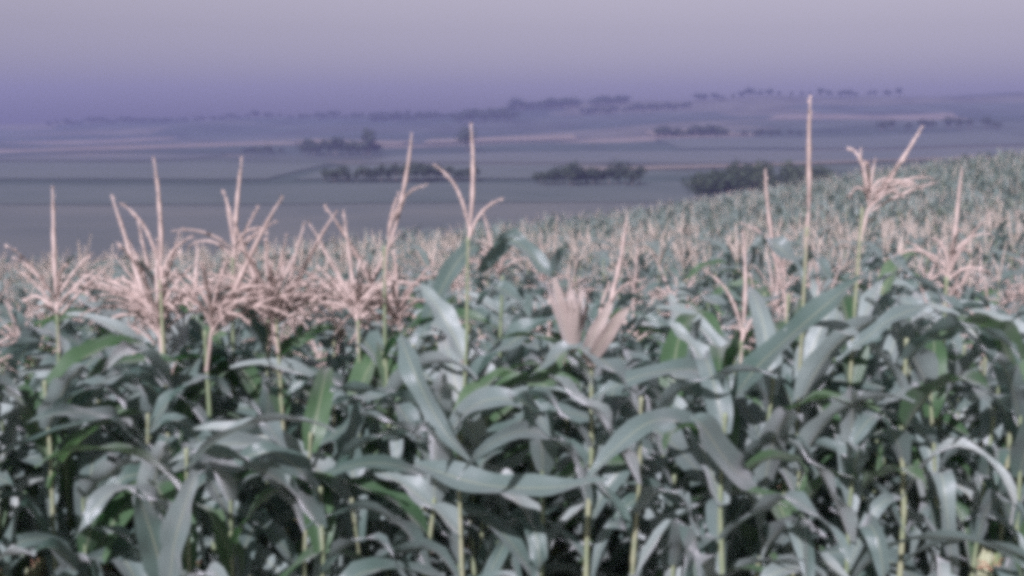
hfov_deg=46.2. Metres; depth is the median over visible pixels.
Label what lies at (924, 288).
corn plant
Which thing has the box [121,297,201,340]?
corn plant
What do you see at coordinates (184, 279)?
corn plant
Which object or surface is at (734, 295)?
corn plant
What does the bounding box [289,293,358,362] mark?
corn plant
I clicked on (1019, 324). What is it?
corn plant
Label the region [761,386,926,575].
corn plant
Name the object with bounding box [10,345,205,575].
corn plant
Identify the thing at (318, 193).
clover field
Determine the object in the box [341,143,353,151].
tree
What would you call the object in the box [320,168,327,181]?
tree
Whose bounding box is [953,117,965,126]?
tree
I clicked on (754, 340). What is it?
corn plant
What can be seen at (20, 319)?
corn plant
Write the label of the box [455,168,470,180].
tree
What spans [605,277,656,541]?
corn plant
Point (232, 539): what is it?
corn plant
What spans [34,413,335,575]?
corn plant
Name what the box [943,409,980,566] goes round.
corn plant
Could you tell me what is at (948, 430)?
corn plant
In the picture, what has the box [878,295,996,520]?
corn plant
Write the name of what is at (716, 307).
corn plant
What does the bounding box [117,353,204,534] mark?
corn plant
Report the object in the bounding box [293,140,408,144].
stubble field
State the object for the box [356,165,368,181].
tree
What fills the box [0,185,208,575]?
corn plant
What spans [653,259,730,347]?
corn plant
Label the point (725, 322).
corn plant
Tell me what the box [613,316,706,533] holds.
corn plant
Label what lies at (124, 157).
meadow field
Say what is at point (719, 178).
tree
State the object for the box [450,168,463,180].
tree
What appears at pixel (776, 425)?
corn plant
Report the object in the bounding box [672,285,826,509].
corn plant
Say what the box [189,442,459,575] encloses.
corn plant
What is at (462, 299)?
corn plant
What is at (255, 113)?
tree
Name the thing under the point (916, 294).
corn plant
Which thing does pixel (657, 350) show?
corn plant
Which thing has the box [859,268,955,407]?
corn plant
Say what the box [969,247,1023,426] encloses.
corn plant
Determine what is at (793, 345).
corn plant
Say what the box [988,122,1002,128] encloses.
tree
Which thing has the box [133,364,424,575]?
corn plant
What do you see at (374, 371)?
corn plant
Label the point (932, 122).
tree
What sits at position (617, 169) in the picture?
tree
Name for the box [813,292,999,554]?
corn plant
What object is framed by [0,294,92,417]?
corn plant
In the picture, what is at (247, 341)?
corn plant
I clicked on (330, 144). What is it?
tree
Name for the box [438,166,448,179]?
tree
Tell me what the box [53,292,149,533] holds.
corn plant
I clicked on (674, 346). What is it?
corn plant
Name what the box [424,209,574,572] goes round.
corn plant
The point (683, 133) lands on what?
tree
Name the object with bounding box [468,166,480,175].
tree
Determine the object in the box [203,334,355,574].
corn plant
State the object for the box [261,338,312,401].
corn plant
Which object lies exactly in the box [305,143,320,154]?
tree
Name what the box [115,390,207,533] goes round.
corn plant
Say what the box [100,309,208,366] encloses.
corn plant
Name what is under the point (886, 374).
corn plant
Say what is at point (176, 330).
corn plant
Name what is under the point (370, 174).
tree
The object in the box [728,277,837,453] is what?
corn plant
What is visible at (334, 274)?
corn plant
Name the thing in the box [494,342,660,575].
corn plant
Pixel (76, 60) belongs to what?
sky
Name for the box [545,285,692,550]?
corn plant
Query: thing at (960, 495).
corn plant
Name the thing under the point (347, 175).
tree
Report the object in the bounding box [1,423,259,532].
corn plant
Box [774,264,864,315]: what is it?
corn plant
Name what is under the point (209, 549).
corn plant
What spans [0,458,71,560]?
corn plant
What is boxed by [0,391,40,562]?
corn plant
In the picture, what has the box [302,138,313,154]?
tree
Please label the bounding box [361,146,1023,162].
pasture field
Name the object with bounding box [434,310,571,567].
corn plant
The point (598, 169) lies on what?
tree
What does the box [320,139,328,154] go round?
tree
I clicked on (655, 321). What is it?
corn plant
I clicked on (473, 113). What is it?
tree
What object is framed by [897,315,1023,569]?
corn plant
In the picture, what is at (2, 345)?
corn plant
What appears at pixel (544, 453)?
corn plant
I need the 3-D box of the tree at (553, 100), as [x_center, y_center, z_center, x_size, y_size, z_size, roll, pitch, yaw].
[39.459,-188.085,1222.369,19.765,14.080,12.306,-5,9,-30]
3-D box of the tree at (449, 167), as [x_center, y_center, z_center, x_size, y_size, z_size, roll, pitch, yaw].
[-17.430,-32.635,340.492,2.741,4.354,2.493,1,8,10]
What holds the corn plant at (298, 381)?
on the ground
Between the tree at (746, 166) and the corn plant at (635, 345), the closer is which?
the corn plant at (635, 345)
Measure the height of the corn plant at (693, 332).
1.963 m
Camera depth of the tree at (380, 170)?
330.14 m
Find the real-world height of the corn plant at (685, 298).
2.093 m
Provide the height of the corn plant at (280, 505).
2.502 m
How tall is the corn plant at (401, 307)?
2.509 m
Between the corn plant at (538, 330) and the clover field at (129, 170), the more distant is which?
the clover field at (129, 170)
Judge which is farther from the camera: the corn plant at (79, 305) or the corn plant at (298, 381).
the corn plant at (79, 305)
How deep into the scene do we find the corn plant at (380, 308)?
8.72 m
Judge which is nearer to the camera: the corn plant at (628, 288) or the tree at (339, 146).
the corn plant at (628, 288)
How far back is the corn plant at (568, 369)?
4.95 m
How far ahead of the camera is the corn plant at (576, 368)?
4.94 m
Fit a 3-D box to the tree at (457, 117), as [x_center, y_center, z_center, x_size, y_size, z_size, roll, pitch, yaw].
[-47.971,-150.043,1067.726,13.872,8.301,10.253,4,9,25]
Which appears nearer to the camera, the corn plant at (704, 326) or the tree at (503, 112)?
the corn plant at (704, 326)
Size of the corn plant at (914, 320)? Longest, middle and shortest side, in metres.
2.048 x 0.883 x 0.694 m
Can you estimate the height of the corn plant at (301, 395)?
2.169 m
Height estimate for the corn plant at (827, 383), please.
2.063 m
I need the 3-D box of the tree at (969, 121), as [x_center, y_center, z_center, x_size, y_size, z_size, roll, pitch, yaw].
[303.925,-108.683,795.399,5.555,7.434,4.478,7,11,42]
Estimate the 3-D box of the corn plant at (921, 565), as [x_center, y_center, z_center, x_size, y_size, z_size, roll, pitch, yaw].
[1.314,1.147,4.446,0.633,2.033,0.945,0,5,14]
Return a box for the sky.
[0,0,1023,124]
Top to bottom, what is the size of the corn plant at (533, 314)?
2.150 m
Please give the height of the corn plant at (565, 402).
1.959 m
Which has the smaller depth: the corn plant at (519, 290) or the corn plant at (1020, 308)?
the corn plant at (1020, 308)
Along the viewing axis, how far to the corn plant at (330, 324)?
7.88 m
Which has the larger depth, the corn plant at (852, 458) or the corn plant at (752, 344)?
the corn plant at (752, 344)
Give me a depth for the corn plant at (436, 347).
5.50 m
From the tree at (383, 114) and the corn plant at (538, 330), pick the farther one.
the tree at (383, 114)
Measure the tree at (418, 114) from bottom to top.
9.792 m
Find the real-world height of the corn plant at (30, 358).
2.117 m
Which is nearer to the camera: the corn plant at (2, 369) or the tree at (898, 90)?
the corn plant at (2, 369)
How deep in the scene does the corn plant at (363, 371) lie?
4.10 m
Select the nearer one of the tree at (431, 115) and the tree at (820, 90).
the tree at (431, 115)
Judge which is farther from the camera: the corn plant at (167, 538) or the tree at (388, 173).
the tree at (388, 173)
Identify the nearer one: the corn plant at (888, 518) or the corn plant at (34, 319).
the corn plant at (888, 518)
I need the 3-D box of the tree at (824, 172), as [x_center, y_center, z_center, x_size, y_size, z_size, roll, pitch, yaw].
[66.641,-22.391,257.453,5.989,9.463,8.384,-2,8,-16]
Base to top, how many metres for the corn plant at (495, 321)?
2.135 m
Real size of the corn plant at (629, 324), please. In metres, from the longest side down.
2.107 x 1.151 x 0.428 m
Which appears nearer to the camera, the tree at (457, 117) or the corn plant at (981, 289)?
the corn plant at (981, 289)
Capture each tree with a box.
[61,118,71,125]
[82,117,98,123]
[119,116,128,123]
[123,117,139,123]
[250,111,260,118]
[262,144,273,153]
[296,143,308,154]
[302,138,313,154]
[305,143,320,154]
[312,111,325,117]
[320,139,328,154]
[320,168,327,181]
[324,110,342,118]
[324,142,332,154]
[324,169,343,182]
[325,136,343,154]
[333,138,341,154]
[335,164,350,181]
[340,141,359,154]
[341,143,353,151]
[343,172,351,179]
[352,169,360,177]
[354,140,372,154]
[356,142,373,154]
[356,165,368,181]
[360,127,375,154]
[366,169,377,181]
[367,115,379,121]
[371,143,382,153]
[375,163,386,181]
[378,111,387,116]
[384,168,393,181]
[388,163,400,180]
[389,112,400,121]
[397,166,409,176]
[398,161,418,181]
[399,115,407,121]
[401,161,433,181]
[414,111,423,117]
[418,163,430,180]
[425,113,436,119]
[425,164,440,180]
[431,164,444,179]
[434,114,448,119]
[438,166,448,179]
[446,165,454,174]
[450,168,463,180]
[451,115,463,123]
[454,124,478,151]
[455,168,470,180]
[459,111,470,122]
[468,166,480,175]
[469,109,478,117]
[476,112,485,121]
[484,108,497,117]
[491,113,501,121]
[496,107,510,121]
[505,97,525,105]
[518,101,527,109]
[531,171,542,183]
[538,172,553,184]
[544,97,558,109]
[547,167,559,184]
[551,166,575,183]
[555,99,568,108]
[562,167,576,185]
[564,159,584,184]
[565,96,584,108]
[577,168,602,183]
[584,167,601,184]
[586,98,603,106]
[589,167,605,183]
[597,95,606,105]
[597,172,606,183]
[602,167,615,183]
[604,96,617,105]
[606,159,633,183]
[610,172,621,183]
[615,95,630,104]
[621,166,629,184]
[625,170,638,184]
[631,102,644,110]
[634,166,646,184]
[647,103,656,110]
[653,126,667,135]
[659,125,672,138]
[666,104,678,109]
[673,127,681,135]
[679,130,690,137]
[681,171,719,199]
[686,174,713,198]
[687,124,703,137]
[692,93,702,100]
[692,182,721,201]
[697,131,709,136]
[702,123,715,137]
[704,169,750,199]
[709,167,748,193]
[710,93,719,97]
[712,125,723,136]
[712,128,727,136]
[713,171,726,196]
[724,127,730,136]
[726,170,750,195]
[728,159,755,190]
[740,158,774,189]
[740,167,781,193]
[743,87,755,96]
[764,89,774,95]
[777,160,805,190]
[812,163,838,184]
[816,87,824,96]
[842,89,853,96]
[875,120,888,131]
[888,120,895,130]
[895,88,901,96]
[904,123,912,130]
[917,118,927,129]
[925,119,937,128]
[944,116,955,128]
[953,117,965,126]
[966,118,973,128]
[980,115,992,128]
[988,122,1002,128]
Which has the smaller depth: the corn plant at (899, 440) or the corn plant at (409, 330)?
the corn plant at (899, 440)
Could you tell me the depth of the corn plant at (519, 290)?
7.16 m
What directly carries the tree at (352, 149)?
on the ground
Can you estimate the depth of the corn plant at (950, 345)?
5.34 m
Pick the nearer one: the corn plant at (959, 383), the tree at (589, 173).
the corn plant at (959, 383)
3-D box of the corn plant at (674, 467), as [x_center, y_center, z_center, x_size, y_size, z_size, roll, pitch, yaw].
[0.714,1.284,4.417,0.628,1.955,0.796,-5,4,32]
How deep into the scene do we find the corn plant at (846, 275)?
8.63 m
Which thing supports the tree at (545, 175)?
on the ground
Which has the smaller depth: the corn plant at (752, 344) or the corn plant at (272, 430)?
the corn plant at (272, 430)
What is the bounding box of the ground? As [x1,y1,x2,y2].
[0,92,1023,554]
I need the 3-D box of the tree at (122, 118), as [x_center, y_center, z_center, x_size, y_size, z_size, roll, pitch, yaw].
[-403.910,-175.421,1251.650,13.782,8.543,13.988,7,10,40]
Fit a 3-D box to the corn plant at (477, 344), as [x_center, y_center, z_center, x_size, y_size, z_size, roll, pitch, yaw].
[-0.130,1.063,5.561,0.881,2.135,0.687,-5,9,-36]
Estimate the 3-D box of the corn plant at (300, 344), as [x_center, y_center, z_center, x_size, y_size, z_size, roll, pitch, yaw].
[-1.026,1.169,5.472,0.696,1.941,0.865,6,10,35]
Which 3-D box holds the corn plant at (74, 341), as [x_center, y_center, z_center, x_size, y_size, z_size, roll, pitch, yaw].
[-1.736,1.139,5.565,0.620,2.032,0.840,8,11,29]
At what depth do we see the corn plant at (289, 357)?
7.75 m
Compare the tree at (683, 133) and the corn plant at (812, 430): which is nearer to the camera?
the corn plant at (812, 430)
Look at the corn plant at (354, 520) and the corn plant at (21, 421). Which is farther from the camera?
the corn plant at (21, 421)
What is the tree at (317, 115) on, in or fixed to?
on the ground
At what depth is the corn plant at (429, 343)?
5.61 m
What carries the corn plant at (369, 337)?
on the ground
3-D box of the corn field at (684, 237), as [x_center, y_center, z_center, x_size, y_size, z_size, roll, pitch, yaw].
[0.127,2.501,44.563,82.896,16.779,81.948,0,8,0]
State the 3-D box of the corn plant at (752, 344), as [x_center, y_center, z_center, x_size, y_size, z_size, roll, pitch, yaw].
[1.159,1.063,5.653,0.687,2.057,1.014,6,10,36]
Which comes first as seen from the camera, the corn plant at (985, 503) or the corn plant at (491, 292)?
the corn plant at (985, 503)
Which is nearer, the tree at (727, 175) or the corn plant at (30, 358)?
the corn plant at (30, 358)
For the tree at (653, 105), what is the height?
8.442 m
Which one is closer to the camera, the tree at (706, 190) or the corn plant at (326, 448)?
the corn plant at (326, 448)
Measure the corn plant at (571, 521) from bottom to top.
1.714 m
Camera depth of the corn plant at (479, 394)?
3.46 m
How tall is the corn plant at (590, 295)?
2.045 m
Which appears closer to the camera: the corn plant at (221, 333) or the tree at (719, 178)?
the corn plant at (221, 333)
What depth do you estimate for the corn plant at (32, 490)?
4.26 m
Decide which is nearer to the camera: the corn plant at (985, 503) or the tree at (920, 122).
the corn plant at (985, 503)
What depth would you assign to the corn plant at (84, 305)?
6.94 m
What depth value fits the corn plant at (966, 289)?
7.04 m
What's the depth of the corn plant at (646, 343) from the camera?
5.53 m
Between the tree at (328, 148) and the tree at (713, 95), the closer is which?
the tree at (328, 148)
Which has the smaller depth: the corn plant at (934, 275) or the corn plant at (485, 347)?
the corn plant at (485, 347)
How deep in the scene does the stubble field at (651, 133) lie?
835.66 m
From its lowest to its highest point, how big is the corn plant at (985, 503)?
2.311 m
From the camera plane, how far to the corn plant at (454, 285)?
8.64 m
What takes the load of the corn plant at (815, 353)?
on the ground
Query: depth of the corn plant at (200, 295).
8.62 m
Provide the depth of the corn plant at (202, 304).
7.53 m
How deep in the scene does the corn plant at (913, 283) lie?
7.96 m
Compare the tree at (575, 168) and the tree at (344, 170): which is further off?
the tree at (344, 170)
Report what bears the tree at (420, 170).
on the ground
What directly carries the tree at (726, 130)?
on the ground
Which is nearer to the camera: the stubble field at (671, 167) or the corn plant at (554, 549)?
the corn plant at (554, 549)
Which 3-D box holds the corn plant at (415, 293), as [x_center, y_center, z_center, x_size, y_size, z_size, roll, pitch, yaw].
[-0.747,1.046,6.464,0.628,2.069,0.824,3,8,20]
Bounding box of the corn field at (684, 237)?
[0,145,1023,572]
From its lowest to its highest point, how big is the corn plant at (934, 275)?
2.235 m
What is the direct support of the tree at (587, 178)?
on the ground
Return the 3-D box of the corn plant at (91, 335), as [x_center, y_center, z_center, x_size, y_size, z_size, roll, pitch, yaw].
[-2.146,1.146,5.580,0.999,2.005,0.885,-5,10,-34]
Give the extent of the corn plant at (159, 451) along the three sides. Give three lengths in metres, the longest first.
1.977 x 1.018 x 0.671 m
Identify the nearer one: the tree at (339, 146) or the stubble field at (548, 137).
the tree at (339, 146)
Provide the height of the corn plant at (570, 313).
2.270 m
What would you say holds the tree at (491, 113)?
on the ground
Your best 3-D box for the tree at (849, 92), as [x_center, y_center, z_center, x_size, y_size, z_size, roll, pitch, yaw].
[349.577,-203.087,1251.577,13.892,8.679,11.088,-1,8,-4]
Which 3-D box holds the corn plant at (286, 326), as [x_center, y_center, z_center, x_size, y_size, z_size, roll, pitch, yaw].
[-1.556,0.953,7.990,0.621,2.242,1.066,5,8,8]
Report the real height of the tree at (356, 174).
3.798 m
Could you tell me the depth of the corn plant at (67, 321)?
6.94 m
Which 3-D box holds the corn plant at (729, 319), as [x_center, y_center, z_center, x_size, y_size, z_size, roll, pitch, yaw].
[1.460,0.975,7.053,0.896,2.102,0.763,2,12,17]
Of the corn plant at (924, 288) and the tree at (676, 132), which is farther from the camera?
the tree at (676, 132)
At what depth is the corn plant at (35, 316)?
8.39 m
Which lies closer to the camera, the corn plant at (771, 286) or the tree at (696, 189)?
the corn plant at (771, 286)
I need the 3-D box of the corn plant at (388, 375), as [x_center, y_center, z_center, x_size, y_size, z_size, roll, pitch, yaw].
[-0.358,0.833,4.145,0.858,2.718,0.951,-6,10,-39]
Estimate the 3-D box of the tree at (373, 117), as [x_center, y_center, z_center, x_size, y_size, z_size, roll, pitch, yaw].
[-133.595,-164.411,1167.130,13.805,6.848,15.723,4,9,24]
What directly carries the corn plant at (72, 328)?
on the ground
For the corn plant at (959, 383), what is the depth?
4.80 m
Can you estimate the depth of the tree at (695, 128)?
754.11 m
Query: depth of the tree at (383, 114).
1244.18 m
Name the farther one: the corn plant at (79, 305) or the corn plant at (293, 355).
the corn plant at (79, 305)
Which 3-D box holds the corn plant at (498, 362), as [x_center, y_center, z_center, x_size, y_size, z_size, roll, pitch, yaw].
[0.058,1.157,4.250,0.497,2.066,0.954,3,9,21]
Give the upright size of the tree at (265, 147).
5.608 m
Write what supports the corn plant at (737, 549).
on the ground
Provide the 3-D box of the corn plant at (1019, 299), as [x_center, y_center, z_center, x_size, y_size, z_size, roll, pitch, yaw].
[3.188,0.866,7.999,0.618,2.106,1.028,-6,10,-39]
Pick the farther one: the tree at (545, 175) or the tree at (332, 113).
the tree at (332, 113)
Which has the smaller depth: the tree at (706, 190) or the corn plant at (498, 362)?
the corn plant at (498, 362)
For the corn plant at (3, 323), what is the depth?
6.36 m
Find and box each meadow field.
[0,154,226,159]
[0,202,702,271]
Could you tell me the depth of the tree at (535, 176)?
319.85 m
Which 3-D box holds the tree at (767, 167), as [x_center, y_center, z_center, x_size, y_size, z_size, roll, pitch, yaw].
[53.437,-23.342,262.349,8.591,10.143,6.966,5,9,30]
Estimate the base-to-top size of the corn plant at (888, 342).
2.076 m
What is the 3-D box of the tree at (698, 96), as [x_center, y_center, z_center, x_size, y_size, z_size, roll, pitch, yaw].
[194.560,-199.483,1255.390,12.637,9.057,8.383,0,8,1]
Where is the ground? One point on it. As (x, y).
(620, 130)
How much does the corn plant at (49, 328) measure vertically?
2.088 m
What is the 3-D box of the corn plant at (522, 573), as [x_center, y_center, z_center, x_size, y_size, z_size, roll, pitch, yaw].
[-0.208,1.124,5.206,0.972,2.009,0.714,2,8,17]
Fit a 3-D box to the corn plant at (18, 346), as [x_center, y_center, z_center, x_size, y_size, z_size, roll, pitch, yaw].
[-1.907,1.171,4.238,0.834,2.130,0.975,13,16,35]
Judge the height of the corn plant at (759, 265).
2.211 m
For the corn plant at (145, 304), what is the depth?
3.98 m
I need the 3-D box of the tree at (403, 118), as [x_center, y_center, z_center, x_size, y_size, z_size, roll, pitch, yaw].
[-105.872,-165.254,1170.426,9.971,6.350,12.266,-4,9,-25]
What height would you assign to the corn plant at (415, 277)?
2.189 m
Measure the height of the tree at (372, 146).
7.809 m
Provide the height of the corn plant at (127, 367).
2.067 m
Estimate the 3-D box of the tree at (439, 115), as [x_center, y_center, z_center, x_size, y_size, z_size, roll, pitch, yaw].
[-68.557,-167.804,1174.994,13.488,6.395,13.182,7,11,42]
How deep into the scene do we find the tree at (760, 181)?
256.34 m
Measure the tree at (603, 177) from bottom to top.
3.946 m
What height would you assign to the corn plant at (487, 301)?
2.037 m
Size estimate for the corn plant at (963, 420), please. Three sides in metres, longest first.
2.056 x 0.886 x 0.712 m
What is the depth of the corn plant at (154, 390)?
3.95 m
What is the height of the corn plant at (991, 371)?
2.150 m
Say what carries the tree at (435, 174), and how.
on the ground
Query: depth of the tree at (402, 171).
329.54 m
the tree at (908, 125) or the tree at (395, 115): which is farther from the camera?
the tree at (395, 115)
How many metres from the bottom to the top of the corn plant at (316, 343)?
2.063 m
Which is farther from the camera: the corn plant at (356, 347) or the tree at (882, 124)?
the tree at (882, 124)
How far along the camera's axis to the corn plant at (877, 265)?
6.50 m
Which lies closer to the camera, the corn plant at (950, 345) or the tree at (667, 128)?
the corn plant at (950, 345)
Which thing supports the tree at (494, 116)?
on the ground
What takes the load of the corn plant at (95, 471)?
on the ground
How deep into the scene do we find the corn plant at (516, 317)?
4.59 m
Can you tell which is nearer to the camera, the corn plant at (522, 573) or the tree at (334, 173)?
the corn plant at (522, 573)
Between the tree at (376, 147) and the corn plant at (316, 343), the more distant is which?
the tree at (376, 147)
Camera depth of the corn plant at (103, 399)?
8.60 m
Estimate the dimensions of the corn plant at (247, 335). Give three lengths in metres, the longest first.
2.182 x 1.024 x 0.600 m
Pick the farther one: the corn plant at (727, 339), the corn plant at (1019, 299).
the corn plant at (1019, 299)
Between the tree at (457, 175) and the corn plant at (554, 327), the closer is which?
the corn plant at (554, 327)
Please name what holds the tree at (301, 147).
on the ground
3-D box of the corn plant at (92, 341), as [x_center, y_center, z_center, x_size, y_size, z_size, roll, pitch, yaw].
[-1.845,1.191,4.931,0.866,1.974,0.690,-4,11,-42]
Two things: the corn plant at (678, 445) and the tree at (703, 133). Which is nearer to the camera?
the corn plant at (678, 445)
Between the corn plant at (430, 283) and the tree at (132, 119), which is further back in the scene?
the tree at (132, 119)
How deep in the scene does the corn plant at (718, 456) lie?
3.31 m
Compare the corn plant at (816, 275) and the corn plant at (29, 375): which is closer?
the corn plant at (29, 375)
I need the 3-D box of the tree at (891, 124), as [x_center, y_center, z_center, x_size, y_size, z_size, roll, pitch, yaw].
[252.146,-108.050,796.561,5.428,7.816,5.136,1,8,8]
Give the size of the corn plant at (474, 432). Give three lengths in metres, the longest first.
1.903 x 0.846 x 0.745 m
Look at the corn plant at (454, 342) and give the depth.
3.78 m
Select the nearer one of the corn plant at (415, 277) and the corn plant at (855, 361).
the corn plant at (855, 361)
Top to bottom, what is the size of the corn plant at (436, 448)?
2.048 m
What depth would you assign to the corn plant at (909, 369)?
5.66 m
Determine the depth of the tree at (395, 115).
1170.52 m
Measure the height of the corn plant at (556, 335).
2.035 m
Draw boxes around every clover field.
[0,163,330,178]
[0,180,787,204]
[295,164,567,178]
[656,133,1023,148]
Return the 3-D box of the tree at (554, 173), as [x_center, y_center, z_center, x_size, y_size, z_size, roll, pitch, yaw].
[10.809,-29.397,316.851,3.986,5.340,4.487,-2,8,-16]
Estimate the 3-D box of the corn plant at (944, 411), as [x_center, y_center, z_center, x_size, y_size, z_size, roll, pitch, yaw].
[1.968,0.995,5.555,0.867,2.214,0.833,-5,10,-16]
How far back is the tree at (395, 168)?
335.09 m
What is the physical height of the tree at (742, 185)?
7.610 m
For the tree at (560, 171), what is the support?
on the ground
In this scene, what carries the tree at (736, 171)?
on the ground
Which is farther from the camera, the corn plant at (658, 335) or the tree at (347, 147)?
the tree at (347, 147)
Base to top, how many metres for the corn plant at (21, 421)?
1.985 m
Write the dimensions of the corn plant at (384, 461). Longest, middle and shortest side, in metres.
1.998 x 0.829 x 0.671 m
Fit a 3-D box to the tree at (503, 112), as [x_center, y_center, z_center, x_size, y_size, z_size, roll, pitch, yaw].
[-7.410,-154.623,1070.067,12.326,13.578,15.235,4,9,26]
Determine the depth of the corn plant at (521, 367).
6.45 m
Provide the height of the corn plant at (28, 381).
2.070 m
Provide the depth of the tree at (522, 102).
1221.97 m
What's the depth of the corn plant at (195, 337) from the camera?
4.91 m
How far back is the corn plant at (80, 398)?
4.26 m
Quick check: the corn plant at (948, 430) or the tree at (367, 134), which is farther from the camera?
the tree at (367, 134)
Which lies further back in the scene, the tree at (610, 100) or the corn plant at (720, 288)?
the tree at (610, 100)
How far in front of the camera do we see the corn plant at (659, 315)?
7.92 m
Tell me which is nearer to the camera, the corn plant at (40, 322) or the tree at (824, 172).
the corn plant at (40, 322)
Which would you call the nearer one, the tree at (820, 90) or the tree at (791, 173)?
the tree at (791, 173)
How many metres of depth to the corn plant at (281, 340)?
6.38 m
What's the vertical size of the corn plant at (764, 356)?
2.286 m
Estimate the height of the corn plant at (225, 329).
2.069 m
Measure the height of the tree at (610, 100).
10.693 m
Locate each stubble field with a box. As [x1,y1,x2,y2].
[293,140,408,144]
[422,134,577,142]
[583,155,1017,170]
[644,128,733,135]
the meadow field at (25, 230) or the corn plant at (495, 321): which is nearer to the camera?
the corn plant at (495, 321)
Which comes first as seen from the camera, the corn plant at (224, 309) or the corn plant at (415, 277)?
the corn plant at (224, 309)
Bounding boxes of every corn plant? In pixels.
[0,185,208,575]
[0,253,112,421]
[0,279,91,485]
[0,285,67,345]
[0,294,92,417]
[0,295,42,481]
[0,299,76,566]
[0,304,93,446]
[0,309,26,530]
[0,333,142,569]
[0,337,81,575]
[0,354,125,575]
[0,355,40,431]
[0,355,117,575]
[0,358,42,558]
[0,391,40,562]
[0,401,123,575]
[0,422,115,575]
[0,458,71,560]
[0,470,14,488]
[1,274,59,556]
[1,335,155,575]
[1,352,145,575]
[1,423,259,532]
[2,321,70,567]
[3,306,50,488]
[6,305,43,444]
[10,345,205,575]
[10,350,218,575]
[10,443,143,575]
[18,309,107,351]
[25,374,237,575]
[26,316,127,563]
[27,214,242,533]
[29,320,82,351]
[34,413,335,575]
[43,313,171,567]
[50,194,335,575]
[53,156,270,575]
[53,264,126,405]
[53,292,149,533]
[62,194,276,565]
[70,289,134,403]
[77,315,206,526]
[78,310,208,354]
[82,284,176,311]
[95,335,202,536]
[96,320,147,400]
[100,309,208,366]
[103,323,316,534]
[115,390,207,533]
[117,306,270,561]
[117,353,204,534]
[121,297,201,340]
[124,156,341,532]
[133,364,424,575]
[140,413,290,575]
[145,268,238,330]
[150,243,241,490]
[163,424,347,575]
[169,275,189,369]
[172,204,394,575]
[180,209,345,575]
[182,384,253,490]
[183,331,226,368]
[186,273,230,330]
[188,331,347,540]
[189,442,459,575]
[192,393,502,575]
[196,221,344,575]
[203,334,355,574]
[204,315,239,338]
[204,367,235,553]
[212,210,466,575]
[229,330,467,575]
[236,328,275,374]
[239,352,271,494]
[240,331,325,498]
[241,281,326,499]
[241,315,312,498]
[241,322,353,397]
[258,293,337,401]
[259,229,467,575]
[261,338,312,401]
[264,276,301,338]
[269,375,347,510]
[270,304,485,575]
[283,220,437,530]
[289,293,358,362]
[289,334,353,368]
[291,367,376,571]
[294,276,354,365]
[299,357,355,537]
[302,381,579,575]
[304,302,409,535]
[304,372,516,575]
[308,132,496,575]
[315,203,501,574]
[316,276,497,567]
[325,272,396,356]
[337,122,604,575]
[340,333,607,575]
[345,287,431,451]
[345,323,418,555]
[346,345,520,573]
[350,287,415,365]
[364,327,523,575]
[369,280,434,333]
[370,294,418,368]
[373,307,597,575]
[376,390,650,575]
[379,227,587,575]
[379,307,521,573]
[393,326,410,342]
[396,290,453,557]
[396,380,626,575]
[398,250,475,323]
[398,262,439,344]
[398,295,415,334]
[400,292,439,348]
[406,413,594,570]
[422,304,581,546]
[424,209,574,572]
[424,287,523,572]
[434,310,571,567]
[447,286,523,348]
[450,298,605,516]
[450,349,582,572]
[454,279,677,575]
[454,283,560,372]
[455,294,496,341]
[460,273,521,369]
[470,338,628,575]
[472,326,502,352]
[481,232,571,358]
[482,293,546,369]
[484,299,572,528]
[487,215,658,575]
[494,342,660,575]
[499,308,644,573]
[505,254,631,415]
[507,275,568,530]
[509,330,626,574]
[514,402,810,575]
[515,294,629,574]
[518,320,595,541]
[521,281,668,557]
[529,341,777,575]
[533,333,628,575]
[538,281,656,334]
[543,277,637,574]
[545,283,660,540]
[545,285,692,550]
[547,314,682,575]
[548,345,708,575]
[555,343,663,547]
[558,393,826,575]
[578,350,850,575]
[580,339,756,544]
[583,275,862,575]
[599,234,664,531]
[604,312,735,575]
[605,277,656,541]
[611,400,751,537]
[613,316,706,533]
[618,311,692,359]
[619,280,669,347]
[624,300,724,571]
[626,281,711,361]
[626,327,708,342]
[629,294,708,488]
[630,401,707,508]
[636,314,659,349]
[637,257,708,345]
[642,231,775,575]
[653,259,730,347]
[654,305,814,558]
[664,295,734,338]
[665,292,750,339]
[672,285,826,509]
[672,373,914,575]
[680,287,890,575]
[686,168,889,575]
[691,325,758,517]
[694,278,760,320]
[694,305,742,489]
[699,275,793,341]
[703,224,916,573]
[704,346,840,563]
[711,312,738,359]
[714,252,792,323]
[716,274,809,322]
[721,285,783,361]
[722,274,831,519]
[728,95,960,575]
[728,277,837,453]
[733,283,871,514]
[737,125,940,575]
[739,261,828,300]
[741,307,773,358]
[745,303,1023,575]
[747,248,798,315]
[753,267,842,514]
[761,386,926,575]
[771,289,861,388]
[772,247,841,297]
[772,273,821,321]
[772,385,1023,575]
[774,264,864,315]
[785,310,966,547]
[785,367,969,575]
[786,411,862,551]
[792,267,877,290]
[798,335,949,575]
[802,360,972,563]
[807,327,973,552]
[812,251,925,372]
[813,165,1023,572]
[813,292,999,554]
[815,272,1023,575]
[822,263,902,398]
[829,339,986,575]
[843,273,967,522]
[855,296,1023,575]
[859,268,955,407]
[864,384,1010,575]
[867,337,973,526]
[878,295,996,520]
[882,328,944,548]
[885,466,1016,553]
[886,242,953,309]
[893,279,966,415]
[896,273,1000,436]
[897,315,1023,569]
[907,277,970,465]
[909,291,979,574]
[920,308,1023,546]
[924,243,1003,566]
[928,303,1023,575]
[929,312,1023,575]
[940,263,1023,428]
[942,277,988,477]
[943,277,1022,533]
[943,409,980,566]
[948,375,996,463]
[949,244,1000,428]
[957,394,999,531]
[959,300,997,570]
[964,290,1023,533]
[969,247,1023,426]
[978,257,1023,308]
[1003,301,1023,316]
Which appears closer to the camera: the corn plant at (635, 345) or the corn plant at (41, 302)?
the corn plant at (635, 345)

